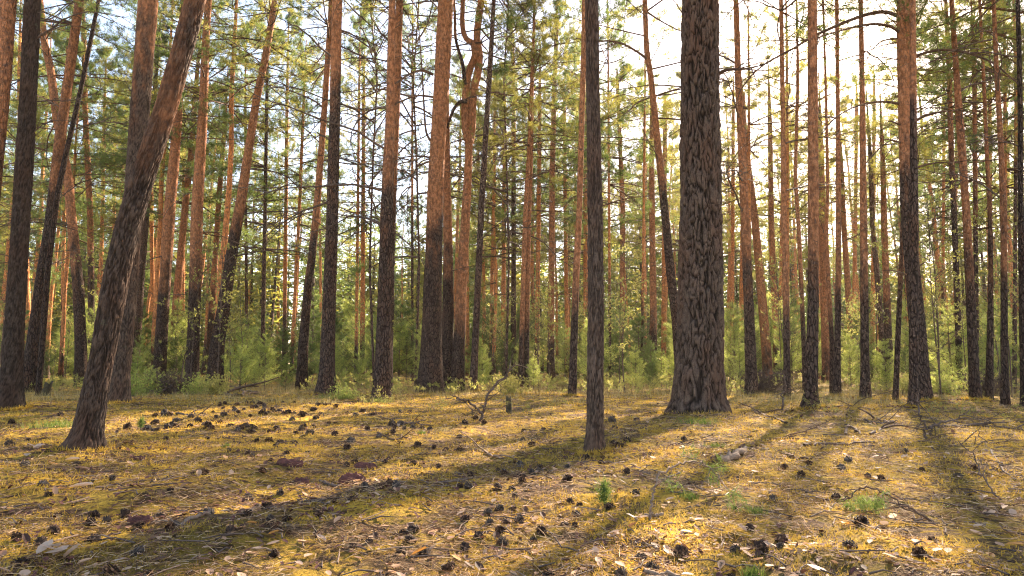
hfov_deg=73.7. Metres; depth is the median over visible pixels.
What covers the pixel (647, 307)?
bare sapling
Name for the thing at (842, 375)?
young pine
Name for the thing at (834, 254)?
pine tree
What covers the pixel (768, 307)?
young pine
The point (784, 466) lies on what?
pine cone
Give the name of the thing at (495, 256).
pine tree
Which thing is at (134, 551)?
pine cone
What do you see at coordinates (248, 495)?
pine cone
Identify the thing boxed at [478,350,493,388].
young pine
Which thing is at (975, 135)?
pine tree
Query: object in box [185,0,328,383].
pine tree
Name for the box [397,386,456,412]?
twig tangle
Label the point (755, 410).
stick
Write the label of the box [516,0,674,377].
pine tree
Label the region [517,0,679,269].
pine tree
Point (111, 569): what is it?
pine cone
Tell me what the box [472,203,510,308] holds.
pine tree
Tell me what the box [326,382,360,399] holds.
bush
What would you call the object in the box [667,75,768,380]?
pine tree
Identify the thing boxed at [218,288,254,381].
bare sapling
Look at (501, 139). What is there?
pine tree
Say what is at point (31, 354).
pine tree
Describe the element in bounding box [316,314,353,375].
young pine
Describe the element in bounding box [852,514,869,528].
pine cone
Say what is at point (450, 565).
pine cone
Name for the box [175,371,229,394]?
bush
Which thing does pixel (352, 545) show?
pine cone
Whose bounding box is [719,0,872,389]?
pine tree
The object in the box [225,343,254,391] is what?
young pine
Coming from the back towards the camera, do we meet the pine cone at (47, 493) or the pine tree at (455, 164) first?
the pine tree at (455, 164)
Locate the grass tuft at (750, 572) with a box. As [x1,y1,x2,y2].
[737,561,765,575]
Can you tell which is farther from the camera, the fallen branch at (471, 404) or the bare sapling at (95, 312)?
the bare sapling at (95, 312)
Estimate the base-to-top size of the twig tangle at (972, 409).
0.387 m
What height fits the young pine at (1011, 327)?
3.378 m
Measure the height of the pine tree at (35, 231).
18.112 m
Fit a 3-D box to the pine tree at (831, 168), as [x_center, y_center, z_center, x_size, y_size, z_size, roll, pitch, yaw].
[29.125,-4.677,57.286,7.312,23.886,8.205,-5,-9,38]
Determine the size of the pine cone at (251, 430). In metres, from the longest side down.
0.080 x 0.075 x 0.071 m
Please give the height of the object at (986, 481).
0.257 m
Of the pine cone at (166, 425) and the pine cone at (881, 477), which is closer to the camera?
the pine cone at (881, 477)
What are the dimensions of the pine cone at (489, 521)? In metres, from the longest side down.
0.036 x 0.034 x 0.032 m
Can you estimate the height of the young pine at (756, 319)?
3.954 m
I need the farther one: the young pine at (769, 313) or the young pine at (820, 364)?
the young pine at (769, 313)
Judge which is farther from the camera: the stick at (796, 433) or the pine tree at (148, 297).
the pine tree at (148, 297)
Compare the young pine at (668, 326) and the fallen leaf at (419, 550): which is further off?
the young pine at (668, 326)
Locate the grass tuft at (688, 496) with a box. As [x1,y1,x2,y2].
[675,489,706,500]
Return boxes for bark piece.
[127,514,152,524]
[130,455,144,460]
[277,458,302,466]
[294,477,308,484]
[338,472,365,484]
[354,462,377,469]
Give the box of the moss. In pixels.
[0,388,1023,575]
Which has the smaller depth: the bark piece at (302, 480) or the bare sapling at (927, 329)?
the bark piece at (302, 480)
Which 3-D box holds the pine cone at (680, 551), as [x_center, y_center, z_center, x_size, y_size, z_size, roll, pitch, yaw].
[0.555,0.869,2.231,0.050,0.048,0.041,-17,34,-31]
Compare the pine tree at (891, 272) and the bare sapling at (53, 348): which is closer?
the bare sapling at (53, 348)
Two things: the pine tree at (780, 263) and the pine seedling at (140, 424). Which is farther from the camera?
the pine tree at (780, 263)
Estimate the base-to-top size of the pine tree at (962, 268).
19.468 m
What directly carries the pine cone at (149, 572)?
on the ground at (370, 562)
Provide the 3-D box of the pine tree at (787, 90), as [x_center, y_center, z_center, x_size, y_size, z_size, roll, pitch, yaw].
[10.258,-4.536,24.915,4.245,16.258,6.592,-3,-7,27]
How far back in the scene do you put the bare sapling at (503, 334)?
22.69 m
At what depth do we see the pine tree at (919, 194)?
46.68 m
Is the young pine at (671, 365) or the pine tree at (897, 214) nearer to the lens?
the young pine at (671, 365)
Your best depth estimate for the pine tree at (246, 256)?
32.58 m
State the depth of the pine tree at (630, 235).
42.48 m
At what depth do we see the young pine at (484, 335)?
33.59 m
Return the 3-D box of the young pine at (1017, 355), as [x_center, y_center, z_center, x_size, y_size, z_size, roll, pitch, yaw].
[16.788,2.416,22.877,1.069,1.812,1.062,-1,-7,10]
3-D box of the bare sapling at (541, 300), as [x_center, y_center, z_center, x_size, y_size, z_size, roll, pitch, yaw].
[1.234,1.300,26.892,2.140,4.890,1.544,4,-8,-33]
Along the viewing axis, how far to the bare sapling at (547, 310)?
25.03 m
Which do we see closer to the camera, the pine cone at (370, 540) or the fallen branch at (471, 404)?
the pine cone at (370, 540)
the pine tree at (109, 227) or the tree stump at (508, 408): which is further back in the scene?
the pine tree at (109, 227)
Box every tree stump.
[39,381,53,396]
[506,396,511,414]
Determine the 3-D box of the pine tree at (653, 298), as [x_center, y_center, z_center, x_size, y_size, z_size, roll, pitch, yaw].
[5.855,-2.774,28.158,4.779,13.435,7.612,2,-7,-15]
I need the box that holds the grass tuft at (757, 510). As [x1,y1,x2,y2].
[745,503,768,514]
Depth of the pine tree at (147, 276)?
67.26 m
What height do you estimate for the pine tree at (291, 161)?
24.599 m
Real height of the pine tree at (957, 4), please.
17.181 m
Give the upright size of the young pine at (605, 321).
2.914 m
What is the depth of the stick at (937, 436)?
5.31 m
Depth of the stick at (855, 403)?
9.63 m
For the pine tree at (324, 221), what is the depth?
69.00 m
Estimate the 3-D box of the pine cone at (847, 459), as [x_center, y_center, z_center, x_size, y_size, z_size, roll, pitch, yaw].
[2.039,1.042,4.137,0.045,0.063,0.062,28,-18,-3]
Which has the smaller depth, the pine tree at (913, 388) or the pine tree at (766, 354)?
the pine tree at (913, 388)
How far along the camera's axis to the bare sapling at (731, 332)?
21.94 m
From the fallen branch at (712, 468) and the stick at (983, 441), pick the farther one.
the stick at (983, 441)
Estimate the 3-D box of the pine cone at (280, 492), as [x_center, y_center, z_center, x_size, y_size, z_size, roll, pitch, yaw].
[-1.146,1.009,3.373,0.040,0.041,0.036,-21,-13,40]
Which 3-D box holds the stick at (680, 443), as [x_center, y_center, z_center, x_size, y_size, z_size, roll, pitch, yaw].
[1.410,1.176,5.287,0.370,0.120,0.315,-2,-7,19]
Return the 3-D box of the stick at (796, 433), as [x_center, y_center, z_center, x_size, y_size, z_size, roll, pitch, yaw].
[2.450,1.203,5.768,0.462,0.180,0.176,-3,-7,22]
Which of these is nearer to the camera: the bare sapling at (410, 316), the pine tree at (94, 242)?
the bare sapling at (410, 316)
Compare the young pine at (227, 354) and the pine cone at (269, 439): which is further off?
the young pine at (227, 354)
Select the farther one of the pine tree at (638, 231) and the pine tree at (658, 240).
the pine tree at (638, 231)
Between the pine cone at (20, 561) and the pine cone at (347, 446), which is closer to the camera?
the pine cone at (20, 561)
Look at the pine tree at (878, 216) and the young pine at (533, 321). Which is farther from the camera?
the pine tree at (878, 216)
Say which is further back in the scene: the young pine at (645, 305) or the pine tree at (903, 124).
the young pine at (645, 305)
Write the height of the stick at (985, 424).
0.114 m
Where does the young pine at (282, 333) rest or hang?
on the ground at (370, 562)
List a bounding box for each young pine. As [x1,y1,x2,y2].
[0,309,47,365]
[43,330,59,378]
[45,328,73,372]
[54,301,95,366]
[65,308,95,364]
[69,293,97,357]
[130,334,151,378]
[131,356,146,380]
[132,304,152,372]
[141,317,168,375]
[144,307,183,372]
[148,298,207,375]
[166,336,185,378]
[221,317,271,389]
[224,342,236,380]
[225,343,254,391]
[244,308,278,369]
[248,367,260,385]
[250,334,286,390]
[251,331,272,377]
[258,328,296,380]
[264,349,277,378]
[275,354,295,389]
[289,290,340,380]
[290,339,319,380]
[294,306,321,379]
[311,339,348,378]
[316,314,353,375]
[318,334,348,379]
[336,290,375,367]
[337,368,349,388]
[340,350,352,377]
[351,349,371,384]
[358,312,397,370]
[393,301,421,382]
[393,302,419,382]
[393,308,419,378]
[404,324,421,378]
[465,294,498,357]
[465,318,487,360]
[465,337,482,371]
[465,338,490,381]
[469,292,514,372]
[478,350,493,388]
[491,326,518,375]
[500,306,534,377]
[509,302,547,357]
[510,339,539,371]
[518,311,547,376]
[525,357,542,390]
[529,340,542,366]
[545,324,577,377]
[557,329,579,370]
[567,308,612,375]
[577,318,624,376]
[577,325,607,385]
[603,314,624,382]
[604,299,640,376]
[604,315,618,377]
[606,335,630,375]
[613,311,664,377]
[621,345,647,386]
[629,293,670,363]
[639,341,664,382]
[644,361,659,390]
[652,350,670,386]
[658,306,671,365]
[660,329,673,375]
[661,313,673,363]
[723,301,759,386]
[724,312,744,372]
[724,330,736,369]
[725,339,744,386]
[727,300,772,371]
[740,326,772,371]
[754,293,797,365]
[755,300,772,369]
[767,305,806,382]
[772,295,806,378]
[772,357,782,378]
[790,293,821,366]
[798,317,821,377]
[800,341,821,375]
[841,303,878,365]
[841,310,876,384]
[841,333,870,386]
[841,348,847,378]
[870,339,901,390]
[870,360,892,389]
[891,299,933,365]
[892,311,907,374]
[900,347,908,377]
[903,302,951,363]
[926,308,954,375]
[927,303,967,383]
[928,333,951,374]
[961,296,999,368]
[978,315,1018,383]
[979,303,1018,369]
[979,314,986,368]
[981,350,999,374]
[982,298,1018,346]
[999,336,1019,377]
[999,341,1019,376]
[1008,313,1018,366]
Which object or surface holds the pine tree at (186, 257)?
on the ground at (370, 562)
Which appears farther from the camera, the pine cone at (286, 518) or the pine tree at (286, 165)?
the pine tree at (286, 165)
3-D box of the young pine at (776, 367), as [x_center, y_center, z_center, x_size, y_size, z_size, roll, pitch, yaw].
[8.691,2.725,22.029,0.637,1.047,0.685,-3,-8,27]
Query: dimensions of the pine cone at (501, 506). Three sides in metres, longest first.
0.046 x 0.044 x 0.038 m
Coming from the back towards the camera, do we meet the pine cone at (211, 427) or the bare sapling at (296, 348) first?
the bare sapling at (296, 348)
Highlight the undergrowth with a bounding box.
[30,370,1019,396]
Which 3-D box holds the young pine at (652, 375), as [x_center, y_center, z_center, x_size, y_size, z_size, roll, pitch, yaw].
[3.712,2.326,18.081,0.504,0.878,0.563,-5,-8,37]
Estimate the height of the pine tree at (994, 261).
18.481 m
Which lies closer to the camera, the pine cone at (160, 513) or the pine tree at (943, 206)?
the pine cone at (160, 513)
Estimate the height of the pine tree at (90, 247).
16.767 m
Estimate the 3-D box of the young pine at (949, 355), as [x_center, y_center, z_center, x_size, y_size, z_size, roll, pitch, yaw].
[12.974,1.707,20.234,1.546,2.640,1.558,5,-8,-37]
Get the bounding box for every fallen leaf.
[28,443,43,447]
[36,539,79,556]
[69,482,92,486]
[409,546,426,556]
[607,530,619,538]
[626,513,648,520]
[807,564,824,569]
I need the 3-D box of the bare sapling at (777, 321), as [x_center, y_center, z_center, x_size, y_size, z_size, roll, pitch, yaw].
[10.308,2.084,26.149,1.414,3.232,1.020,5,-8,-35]
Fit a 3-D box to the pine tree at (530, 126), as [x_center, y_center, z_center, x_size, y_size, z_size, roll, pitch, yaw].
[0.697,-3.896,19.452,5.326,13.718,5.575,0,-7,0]
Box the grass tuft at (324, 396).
[311,394,335,398]
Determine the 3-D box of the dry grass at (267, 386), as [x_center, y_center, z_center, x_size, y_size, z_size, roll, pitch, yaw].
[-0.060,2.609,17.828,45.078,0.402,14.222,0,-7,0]
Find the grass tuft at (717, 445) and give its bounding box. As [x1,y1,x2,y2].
[700,442,729,447]
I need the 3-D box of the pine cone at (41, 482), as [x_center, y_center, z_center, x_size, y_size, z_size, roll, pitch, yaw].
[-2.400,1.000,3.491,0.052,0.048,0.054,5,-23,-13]
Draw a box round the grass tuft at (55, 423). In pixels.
[17,416,72,428]
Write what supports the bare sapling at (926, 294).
on the ground at (370, 562)
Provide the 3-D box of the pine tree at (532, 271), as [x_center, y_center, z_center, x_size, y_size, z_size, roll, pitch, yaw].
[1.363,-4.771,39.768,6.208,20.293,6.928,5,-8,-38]
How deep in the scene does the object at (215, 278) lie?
18.91 m
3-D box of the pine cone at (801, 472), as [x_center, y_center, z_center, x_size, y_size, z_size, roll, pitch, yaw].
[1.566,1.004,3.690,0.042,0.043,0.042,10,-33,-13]
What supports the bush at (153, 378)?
on the ground at (370, 562)
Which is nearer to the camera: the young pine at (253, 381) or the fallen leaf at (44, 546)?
the fallen leaf at (44, 546)
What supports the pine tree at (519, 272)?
on the ground at (370, 562)
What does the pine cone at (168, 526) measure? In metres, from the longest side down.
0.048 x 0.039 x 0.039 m
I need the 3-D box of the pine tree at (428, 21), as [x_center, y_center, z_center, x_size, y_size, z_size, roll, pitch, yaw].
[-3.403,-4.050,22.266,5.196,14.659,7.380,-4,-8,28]
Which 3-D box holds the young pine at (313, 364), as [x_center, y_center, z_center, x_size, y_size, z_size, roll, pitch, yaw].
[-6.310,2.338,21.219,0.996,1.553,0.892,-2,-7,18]
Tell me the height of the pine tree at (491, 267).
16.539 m
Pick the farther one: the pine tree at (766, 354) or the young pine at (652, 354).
the pine tree at (766, 354)
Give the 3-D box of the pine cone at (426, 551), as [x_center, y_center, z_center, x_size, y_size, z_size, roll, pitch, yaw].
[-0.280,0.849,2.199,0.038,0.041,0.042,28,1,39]
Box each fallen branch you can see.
[213,377,278,395]
[230,386,256,395]
[449,388,485,417]
[649,442,750,521]
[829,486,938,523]
[911,409,987,436]
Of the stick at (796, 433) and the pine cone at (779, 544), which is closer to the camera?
the pine cone at (779, 544)
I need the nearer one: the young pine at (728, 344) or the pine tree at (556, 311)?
the young pine at (728, 344)
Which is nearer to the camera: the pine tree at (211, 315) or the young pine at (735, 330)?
the young pine at (735, 330)
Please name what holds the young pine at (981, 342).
on the ground at (370, 562)
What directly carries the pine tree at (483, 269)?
on the ground at (370, 562)
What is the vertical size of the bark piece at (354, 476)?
0.069 m
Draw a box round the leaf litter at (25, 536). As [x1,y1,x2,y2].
[0,393,1023,575]
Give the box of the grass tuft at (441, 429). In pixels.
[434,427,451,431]
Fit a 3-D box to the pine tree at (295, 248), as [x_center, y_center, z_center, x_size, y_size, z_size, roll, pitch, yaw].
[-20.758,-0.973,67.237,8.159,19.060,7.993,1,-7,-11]
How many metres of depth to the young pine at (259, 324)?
40.49 m
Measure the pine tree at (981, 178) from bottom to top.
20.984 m
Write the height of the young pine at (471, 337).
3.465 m
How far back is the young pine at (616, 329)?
26.87 m
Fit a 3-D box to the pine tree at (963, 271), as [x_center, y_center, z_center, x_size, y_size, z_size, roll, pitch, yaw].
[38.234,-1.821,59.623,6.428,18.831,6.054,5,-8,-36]
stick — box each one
[95,478,139,487]
[168,511,210,529]
[175,403,213,415]
[298,490,354,504]
[318,479,342,487]
[377,426,417,439]
[405,411,431,425]
[437,477,471,487]
[461,431,517,460]
[642,469,680,481]
[642,568,680,575]
[644,512,663,517]
[673,434,719,446]
[738,402,786,423]
[773,420,829,439]
[782,453,815,459]
[802,441,874,446]
[819,390,894,409]
[844,424,860,435]
[858,408,894,423]
[863,397,919,423]
[870,420,914,434]
[918,433,953,443]
[938,418,1023,429]
[949,419,1015,446]
[978,430,1022,443]
[990,449,1016,479]
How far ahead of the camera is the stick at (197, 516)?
2.57 m
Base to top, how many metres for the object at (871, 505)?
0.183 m
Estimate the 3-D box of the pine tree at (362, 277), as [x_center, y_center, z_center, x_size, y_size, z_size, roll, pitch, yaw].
[-7.018,-3.947,32.640,7.156,16.880,6.883,0,-7,0]
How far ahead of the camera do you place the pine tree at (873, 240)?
26.27 m
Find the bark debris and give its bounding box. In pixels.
[0,391,1023,575]
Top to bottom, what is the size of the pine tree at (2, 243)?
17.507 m
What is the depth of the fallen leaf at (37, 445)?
4.85 m
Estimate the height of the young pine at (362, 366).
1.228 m
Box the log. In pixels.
[714,446,747,461]
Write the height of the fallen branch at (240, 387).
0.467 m
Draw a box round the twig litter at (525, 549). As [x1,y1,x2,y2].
[0,393,1023,575]
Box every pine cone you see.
[4,439,15,445]
[10,531,21,541]
[10,557,29,566]
[19,460,30,466]
[33,535,47,546]
[37,479,49,486]
[44,491,53,496]
[47,524,60,534]
[85,510,99,518]
[85,517,96,525]
[86,533,100,542]
[100,515,111,523]
[101,562,120,575]
[108,474,115,480]
[119,508,131,517]
[123,422,131,428]
[129,545,144,555]
[135,520,144,528]
[140,569,154,575]
[150,418,159,424]
[154,511,166,519]
[161,409,168,414]
[164,423,172,427]
[164,521,176,531]
[172,417,179,422]
[201,468,209,474]
[203,507,213,514]
[207,424,214,429]
[224,524,235,532]
[240,509,253,517]
[243,493,253,500]
[246,428,255,432]
[257,466,265,472]
[260,502,271,509]
[264,437,273,441]
[265,514,274,521]
[268,548,280,557]
[270,522,278,530]
[276,488,283,495]
[282,515,291,521]
[298,410,305,416]
[306,429,314,434]
[313,530,321,536]
[314,510,323,516]
[331,430,337,435]
[343,443,351,449]
[346,436,355,442]
[348,542,356,549]
[361,481,368,487]
[365,538,372,543]
[378,482,385,488]
[385,478,393,485]
[391,480,400,488]
[396,420,404,424]
[396,546,406,553]
[404,533,416,543]
[407,524,419,532]
[414,440,421,446]
[420,545,430,554]
[441,560,455,572]
[460,515,469,522]
[460,541,469,552]
[464,480,473,488]
[474,531,483,539]
[482,508,492,515]
[485,517,493,524]
[494,482,502,489]
[494,504,504,511]
[494,526,504,533]
[499,536,508,546]
[501,517,512,524]
[508,506,517,512]
[514,513,524,524]
[516,460,523,465]
[517,475,526,483]
[527,440,535,445]
[528,468,535,474]
[536,525,546,534]
[541,568,554,575]
[563,474,572,480]
[566,497,574,504]
[604,502,615,509]
[608,416,616,421]
[614,566,628,575]
[623,436,631,441]
[623,467,629,473]
[634,553,647,561]
[646,560,659,570]
[673,544,688,557]
[675,546,688,558]
[730,544,741,553]
[745,523,754,530]
[752,538,768,550]
[755,543,768,554]
[769,494,777,500]
[774,533,787,542]
[776,542,784,548]
[780,463,789,469]
[797,470,805,475]
[830,492,840,499]
[836,463,846,470]
[841,539,857,549]
[843,455,852,462]
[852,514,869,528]
[877,474,884,479]
[911,547,926,558]
[927,536,936,542]
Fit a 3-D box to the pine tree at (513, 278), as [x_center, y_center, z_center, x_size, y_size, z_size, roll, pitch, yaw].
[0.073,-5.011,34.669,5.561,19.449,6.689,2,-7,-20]
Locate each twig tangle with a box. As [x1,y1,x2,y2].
[359,383,408,404]
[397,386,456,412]
[492,394,569,413]
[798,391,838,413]
[925,388,1023,419]
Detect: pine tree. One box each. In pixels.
[0,0,63,198]
[0,0,117,342]
[0,0,138,409]
[0,23,101,304]
[0,29,127,383]
[0,34,77,218]
[0,45,78,364]
[0,88,83,305]
[0,124,66,259]
[0,145,39,283]
[0,150,69,293]
[0,162,44,297]
[0,179,30,305]
[1,0,163,387]
[1,77,119,377]
[3,0,161,349]
[8,34,126,385]
[9,146,97,373]
[16,0,137,391]
[31,189,97,374]
[34,0,173,395]
[41,44,155,299]
[44,22,215,237]
[48,52,184,280]
[54,0,205,451]
[60,124,120,310]
[61,76,154,270]
[66,91,156,301]
[67,129,176,303]
[72,17,215,379]
[77,0,264,369]
[82,0,271,381]
[85,28,187,331]
[93,0,289,382]
[95,141,206,376]
[98,0,205,402]
[103,205,178,321]
[104,151,209,375]
[105,0,297,383]
[107,0,350,319]
[113,31,269,377]
[119,113,238,375]
[145,170,207,315]
[148,104,235,306]
[154,182,209,355]
[157,0,374,385]
[158,56,285,371]
[172,124,253,374]
[177,16,315,381]
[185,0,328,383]
[186,139,276,284]
[198,0,341,394]
[204,118,294,367]
[213,10,329,381]
[223,0,394,399]
[239,118,322,373]
[247,0,434,389]
[249,0,448,378]
[249,35,367,381]
[256,189,342,290]
[267,166,325,373]
[269,0,413,381]
[288,133,366,341]
[289,139,369,268]
[292,188,360,312]
[294,41,428,380]
[310,0,503,386]
[329,0,553,389]
[347,0,452,392]
[349,0,462,385]
[356,0,491,380]
[360,0,570,390]
[375,193,442,373]
[386,0,586,383]
[394,194,442,299]
[402,176,470,304]
[406,79,509,379]
[407,51,501,320]
[425,158,476,285]
[449,0,623,390]
[450,62,564,379]
[450,70,525,377]
[451,125,522,287]
[451,131,517,372]
[452,15,575,378]
[452,64,557,377]
[452,165,475,247]
[453,0,581,388]
[453,75,555,379]
[455,0,538,390]
[455,153,518,374]
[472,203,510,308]
[477,42,607,377]
[485,108,562,276]
[488,58,583,337]
[489,0,628,379]
[489,193,558,317]
[496,104,573,375]
[509,146,604,375]
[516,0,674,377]
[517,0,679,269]
[519,35,648,378]
[522,69,617,377]
[534,97,615,377]
[534,167,583,345]
[535,54,680,380]
[535,78,633,279]
[540,102,648,283]
[541,0,799,367]
[555,5,680,379]
[556,192,618,280]
[560,0,612,394]
[561,193,629,312]
[562,187,627,274]
[576,0,807,244]
[583,0,652,453]
[586,72,720,381]
[601,65,680,375]
[602,98,679,371]
[603,157,661,371]
[605,155,676,292]
[606,159,676,325]
[611,127,679,371]
[617,120,679,375]
[627,69,738,290]
[627,134,722,314]
[648,173,679,263]
[656,1,870,268]
[657,169,679,276]
[659,0,806,395]
[664,0,784,414]
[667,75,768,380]
[668,80,794,376]
[671,139,751,245]
[719,0,868,396]
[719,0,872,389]
[720,0,1023,399]
[720,65,834,380]
[720,92,800,378]
[721,151,768,373]
[722,50,835,378]
[722,182,765,315]
[725,0,883,293]
[725,72,879,382]
[735,108,851,372]
[735,111,848,339]
[735,134,807,278]
[737,0,852,326]
[742,0,932,394]
[752,0,895,392]
[754,82,835,373]
[759,122,851,378]
[761,22,891,296]
[774,76,898,382]
[790,0,820,408]
[792,196,842,276]
[798,7,920,285]
[804,156,875,370]
[818,84,954,377]
[819,0,1015,399]
[823,65,917,379]
[823,93,899,319]
[824,72,898,314]
[827,0,985,245]
[827,0,1023,387]
[827,0,1023,397]
[829,91,956,383]
[829,176,905,372]
[835,0,1022,404]
[841,194,903,369]
[848,0,1023,282]
[849,130,945,373]
[851,101,962,325]
[855,0,1023,278]
[859,0,929,397]
[867,40,1023,377]
[869,14,1008,378]
[870,0,1023,399]
[870,135,972,373]
[872,0,1023,307]
[879,0,1023,405]
[879,201,935,326]
[885,0,1023,368]
[887,127,983,325]
[889,182,963,373]
[896,85,1013,355]
[897,125,984,354]
[907,0,919,405]
[917,62,1023,251]
[919,0,1023,385]
[920,179,994,307]
[946,147,1013,302]
[947,47,1023,372]
[948,163,1017,313]
[959,181,1017,290]
[978,122,1023,218]
[978,127,1023,325]
[993,98,1023,279]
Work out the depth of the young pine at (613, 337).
40.19 m
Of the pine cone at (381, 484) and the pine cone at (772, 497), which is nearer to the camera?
the pine cone at (772, 497)
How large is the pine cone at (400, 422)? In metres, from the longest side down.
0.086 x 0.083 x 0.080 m
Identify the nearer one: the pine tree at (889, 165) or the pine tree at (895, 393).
the pine tree at (895, 393)
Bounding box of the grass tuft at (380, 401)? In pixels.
[357,394,403,402]
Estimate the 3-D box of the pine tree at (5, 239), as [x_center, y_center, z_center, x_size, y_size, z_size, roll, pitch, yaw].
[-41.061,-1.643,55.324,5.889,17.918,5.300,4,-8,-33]
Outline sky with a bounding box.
[5,0,1023,363]
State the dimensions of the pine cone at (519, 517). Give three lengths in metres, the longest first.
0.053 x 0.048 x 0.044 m
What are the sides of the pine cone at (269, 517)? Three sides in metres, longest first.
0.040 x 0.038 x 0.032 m
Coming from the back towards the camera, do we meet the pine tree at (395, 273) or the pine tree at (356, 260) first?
the pine tree at (395, 273)
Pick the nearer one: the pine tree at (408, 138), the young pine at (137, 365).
the young pine at (137, 365)
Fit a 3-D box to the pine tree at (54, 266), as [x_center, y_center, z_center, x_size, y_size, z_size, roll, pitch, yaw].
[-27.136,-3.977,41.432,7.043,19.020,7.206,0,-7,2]
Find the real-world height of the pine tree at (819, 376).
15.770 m
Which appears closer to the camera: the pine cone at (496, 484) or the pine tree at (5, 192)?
the pine cone at (496, 484)
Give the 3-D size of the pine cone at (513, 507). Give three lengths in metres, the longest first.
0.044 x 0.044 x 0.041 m
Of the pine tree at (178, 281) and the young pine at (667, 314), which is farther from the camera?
the young pine at (667, 314)
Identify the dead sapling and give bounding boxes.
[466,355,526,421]
[770,369,786,410]
[903,391,936,438]
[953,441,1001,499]
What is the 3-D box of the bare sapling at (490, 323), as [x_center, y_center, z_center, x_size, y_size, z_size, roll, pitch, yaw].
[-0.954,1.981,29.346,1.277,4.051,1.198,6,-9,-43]
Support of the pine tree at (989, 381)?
on the ground at (370, 562)
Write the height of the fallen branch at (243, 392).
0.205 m
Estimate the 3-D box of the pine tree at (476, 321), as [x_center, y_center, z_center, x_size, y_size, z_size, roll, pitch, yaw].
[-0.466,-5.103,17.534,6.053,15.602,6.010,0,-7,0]
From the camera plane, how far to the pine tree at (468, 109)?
19.02 m
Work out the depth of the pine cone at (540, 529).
2.56 m
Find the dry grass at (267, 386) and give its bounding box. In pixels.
[25,379,1019,406]
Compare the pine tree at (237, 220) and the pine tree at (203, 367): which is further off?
the pine tree at (203, 367)
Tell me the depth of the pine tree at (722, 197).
61.87 m
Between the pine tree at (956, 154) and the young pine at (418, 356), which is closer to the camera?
the young pine at (418, 356)
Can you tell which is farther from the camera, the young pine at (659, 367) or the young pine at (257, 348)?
the young pine at (257, 348)
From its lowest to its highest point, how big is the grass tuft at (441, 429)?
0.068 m
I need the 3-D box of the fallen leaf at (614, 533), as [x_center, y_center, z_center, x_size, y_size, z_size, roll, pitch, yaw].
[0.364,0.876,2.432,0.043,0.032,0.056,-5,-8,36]
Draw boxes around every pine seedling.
[136,416,145,427]
[594,474,613,507]
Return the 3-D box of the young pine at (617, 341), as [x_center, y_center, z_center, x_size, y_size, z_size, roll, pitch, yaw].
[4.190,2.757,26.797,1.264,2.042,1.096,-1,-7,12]
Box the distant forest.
[0,172,1018,375]
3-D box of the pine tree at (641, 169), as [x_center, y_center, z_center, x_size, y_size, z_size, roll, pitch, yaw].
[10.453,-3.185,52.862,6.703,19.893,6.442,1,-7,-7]
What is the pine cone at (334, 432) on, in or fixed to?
on the ground at (370, 562)
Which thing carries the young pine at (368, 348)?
on the ground at (370, 562)
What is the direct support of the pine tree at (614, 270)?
on the ground at (370, 562)
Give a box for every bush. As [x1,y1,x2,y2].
[131,364,185,392]
[131,369,166,396]
[146,368,209,394]
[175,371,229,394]
[193,372,241,394]
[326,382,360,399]
[492,373,532,393]
[739,367,804,393]
[888,372,932,393]
[907,360,967,395]
[956,368,1019,394]
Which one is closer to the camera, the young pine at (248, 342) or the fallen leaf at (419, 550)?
the fallen leaf at (419, 550)
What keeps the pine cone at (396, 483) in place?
on the ground at (370, 562)
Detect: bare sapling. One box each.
[0,262,28,362]
[44,301,56,359]
[49,334,66,373]
[57,306,73,376]
[67,320,92,354]
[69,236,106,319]
[77,265,103,339]
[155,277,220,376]
[175,264,224,381]
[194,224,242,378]
[214,255,258,385]
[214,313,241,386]
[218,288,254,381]
[269,325,280,368]
[288,324,310,356]
[290,325,312,367]
[341,295,369,382]
[358,289,398,360]
[392,285,413,347]
[404,288,422,329]
[407,302,422,376]
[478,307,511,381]
[479,289,503,377]
[481,304,510,365]
[492,290,519,372]
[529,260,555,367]
[529,297,551,387]
[529,298,555,375]
[531,282,562,376]
[562,276,607,356]
[578,300,587,361]
[604,234,646,392]
[604,275,643,386]
[615,304,633,362]
[630,271,660,365]
[724,313,741,367]
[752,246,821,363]
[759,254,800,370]
[771,302,792,365]
[823,318,852,383]
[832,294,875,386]
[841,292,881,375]
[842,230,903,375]
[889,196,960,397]
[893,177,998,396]
[908,279,937,355]
[923,279,958,364]
[927,262,964,354]
[934,271,964,379]
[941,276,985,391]
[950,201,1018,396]
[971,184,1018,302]
[974,261,1017,395]
[994,275,1019,366]
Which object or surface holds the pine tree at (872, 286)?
on the ground at (370, 562)
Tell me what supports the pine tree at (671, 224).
on the ground at (370, 562)
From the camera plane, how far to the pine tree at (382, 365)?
13.77 m
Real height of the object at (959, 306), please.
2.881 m
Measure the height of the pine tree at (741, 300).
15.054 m
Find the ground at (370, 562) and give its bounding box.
[0,369,1023,575]
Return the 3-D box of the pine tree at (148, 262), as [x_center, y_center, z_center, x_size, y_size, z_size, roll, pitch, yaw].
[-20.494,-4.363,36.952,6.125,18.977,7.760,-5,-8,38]
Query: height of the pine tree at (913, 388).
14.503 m
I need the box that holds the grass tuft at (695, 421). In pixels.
[673,414,721,424]
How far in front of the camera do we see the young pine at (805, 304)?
34.40 m
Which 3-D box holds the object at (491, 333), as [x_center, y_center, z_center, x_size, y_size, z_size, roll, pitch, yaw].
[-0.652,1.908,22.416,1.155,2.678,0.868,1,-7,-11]
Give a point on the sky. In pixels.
(672, 42)
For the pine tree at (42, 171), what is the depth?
43.73 m

